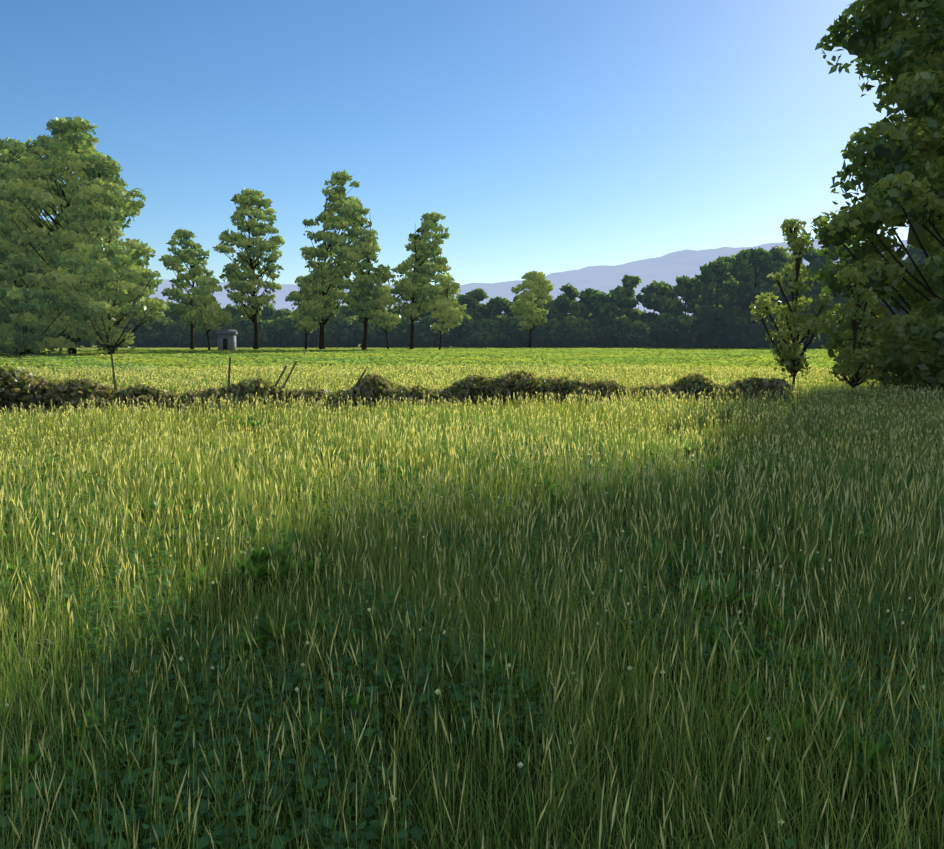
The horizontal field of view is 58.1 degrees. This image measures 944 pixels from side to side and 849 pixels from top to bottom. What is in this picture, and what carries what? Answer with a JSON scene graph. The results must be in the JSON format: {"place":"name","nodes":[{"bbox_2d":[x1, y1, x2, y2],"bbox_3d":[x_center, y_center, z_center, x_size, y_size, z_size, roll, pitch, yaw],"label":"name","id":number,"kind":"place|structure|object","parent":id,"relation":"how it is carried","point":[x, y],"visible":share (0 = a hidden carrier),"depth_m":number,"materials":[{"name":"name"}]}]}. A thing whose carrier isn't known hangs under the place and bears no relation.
{"place":"outdoors","nodes":[
{"label":"outdoors","id":0,"kind":"place"},
{"bbox_2d":[0,0,919,285],"label":"sky","id":1,"kind":"structure","parent":0,"point":[548,137],"materials":[{"name":"blue"}]},
{"bbox_2d":[0,344,943,848],"bbox_3d":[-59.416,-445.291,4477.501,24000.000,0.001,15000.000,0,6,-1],"label":"field ground","id":2,"kind":"structure","parent":0,"point":[534,780],"depth_m":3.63,"materials":[{"name":"green plant"}]},
{"bbox_2d":[0,137,60,334],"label":"tree","id":3,"kind":"object","parent":2,"relation":"on","point":[8,161],"visible":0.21,"depth_m":89.76,"materials":[{"name":"green plant"}]},
{"bbox_2d":[0,286,86,354],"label":"bush","id":4,"kind":"object","parent":2,"relation":"on","point":[17,341],"visible":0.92,"depth_m":81.43,"materials":[{"name":"green plant"}]},
{"bbox_2d":[0,116,149,353],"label":"tree","id":5,"kind":"object","parent":2,"relation":"on","point":[70,140],"visible":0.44,"depth_m":86.45,"materials":[{"name":"green plant"}]},
{"bbox_2d":[52,153,158,353],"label":"tree","id":6,"kind":"object","parent":2,"relation":"on","point":[96,194],"visible":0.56,"depth_m":86.59,"materials":[{"name":"green plant"}]},
{"bbox_2d":[48,241,169,353],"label":"tree","id":7,"kind":"object","parent":2,"relation":"on","point":[99,269],"visible":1,"depth_m":82.89,"materials":[{"name":"green plant"}]},
{"bbox_2d":[158,228,215,348],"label":"tree","id":8,"kind":"object","parent":2,"relation":"on","point":[184,305],"visible":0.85,"depth_m":132.64,"materials":[{"name":"green plant"}]},
{"bbox_2d":[186,276,232,349],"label":"tree","id":9,"kind":"object","parent":2,"relation":"on","point":[201,314],"visible":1,"depth_m":126.10,"materials":[{"name":"green plant"}]},
{"bbox_2d":[216,330,237,349],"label":"hut","id":10,"kind":"object","parent":2,"relation":"on","point":[226,339],"visible":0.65,"depth_m":123.96,"materials":[{"name":"grey"}]},
{"bbox_2d":[110,354,365,390],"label":"fence posts","id":11,"kind":"object","parent":2,"relation":"on","point":[275,385],"visible":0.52,"depth_m":20.10,"materials":[{"name":"brown wood"}]},
{"bbox_2d":[212,188,284,348],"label":"tree","id":12,"kind":"object","parent":2,"relation":"on","point":[248,199],"visible":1,"depth_m":130.79,"materials":[{"name":"green plant"}]},
{"bbox_2d":[285,261,338,348],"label":"tree","id":13,"kind":"object","parent":2,"relation":"on","point":[307,323],"visible":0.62,"depth_m":130.57,"materials":[{"name":"green plant"}]},
{"bbox_2d":[295,170,371,348],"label":"tree","id":14,"kind":"object","parent":2,"relation":"on","point":[315,284],"visible":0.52,"depth_m":128.27,"materials":[{"name":"green plant"}]},
{"bbox_2d":[326,199,395,349],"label":"tree","id":15,"kind":"object","parent":2,"relation":"on","point":[365,298],"visible":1,"depth_m":124.41,"materials":[{"name":"green plant"}]},
{"bbox_2d":[368,284,401,348],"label":"tree","id":16,"kind":"object","parent":2,"relation":"on","point":[385,319],"visible":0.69,"depth_m":129.54,"materials":[{"name":"green plant"}]},
{"bbox_2d":[0,357,799,413],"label":"hedgerow","id":17,"kind":"object","parent":2,"relation":"on","point":[18,388],"visible":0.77,"depth_m":20.33,"materials":[{"name":"green plant"}]},
{"bbox_2d":[390,212,450,348],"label":"tree","id":18,"kind":"object","parent":2,"relation":"on","point":[421,274],"visible":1,"depth_m":129.90,"materials":[{"name":"green plant"}]},
{"bbox_2d":[39,311,827,346],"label":"distant tree line","id":19,"kind":"object","parent":2,"relation":"on","point":[661,330],"visible":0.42,"depth_m":186.14,"materials":[{"name":"green plant"}]},
{"bbox_2d":[419,273,466,349],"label":"tree","id":20,"kind":"object","parent":2,"relation":"on","point":[447,287],"visible":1,"depth_m":127.62,"materials":[{"name":"green plant"}]},
{"bbox_2d":[84,255,879,346],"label":"treeline","id":21,"kind":"object","parent":2,"relation":"on","point":[618,301],"visible":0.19,"depth_m":193.78,"materials":[{"name":"green plant"}]},
{"bbox_2d":[509,270,553,347],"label":"lone tree","id":22,"kind":"object","parent":2,"relation":"on","point":[527,311],"visible":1,"depth_m":169.17,"materials":[{"name":"green plant"}]},
{"bbox_2d":[749,218,834,393],"bbox_3d":[9.406,-3.287,24.884,1.702,5.434,2.326,-3,6,-25],"label":"sapling","id":23,"kind":"object","parent":2,"relation":"on","point":[790,354],"visible":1,"depth_m":24.78,"materials":[{"name":"green plant"}]},
{"bbox_2d":[691,243,932,347],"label":"treeline","id":24,"kind":"object","parent":2,"relation":"on","point":[725,319],"visible":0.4,"depth_m":164.68,"materials":[{"name":"green plant"}]},
{"bbox_2d":[829,267,889,393],"bbox_3d":[11.181,-2.533,24.441,1.639,4.018,1.744,5,8,41],"label":"sapling","id":25,"kind":"object","parent":2,"relation":"on","point":[858,360],"visible":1,"depth_m":24.23,"materials":[{"name":"green plant"}]},
{"bbox_2d":[802,156,943,392],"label":"tree","id":26,"kind":"object","parent":2,"relation":"on","point":[912,349],"visible":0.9,"depth_m":25.59,"materials":[{"name":"green plant"}]},
{"bbox_2d":[815,0,943,314],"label":"tree","id":27,"kind":"object","parent":2,"relation":"on","point":[907,49],"visible":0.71,"depth_m":26.73,"materials":[{"name":"green plant"}]},
{"bbox_2d":[907,218,938,265],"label":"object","id":28,"kind":"object","parent":2,"relation":"on","point":[920,233],"visible":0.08,"depth_m":46.34,"materials":[{"name":"green plant"}]},
{"bbox_2d":[914,0,939,108],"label":"tree","id":29,"kind":"object","parent":2,"relation":"on","point":[916,10],"depth_m":33.42,"materials":[{"name":"green plant"}]},
{"bbox_2d":[132,240,907,321],"bbox_3d":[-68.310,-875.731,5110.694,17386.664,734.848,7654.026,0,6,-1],"label":"mountain","id":30,"kind":"structure","parent":0,"point":[668,268],"depth_m":5833.81,"materials":[{"name":"blue stone"}]}
]}

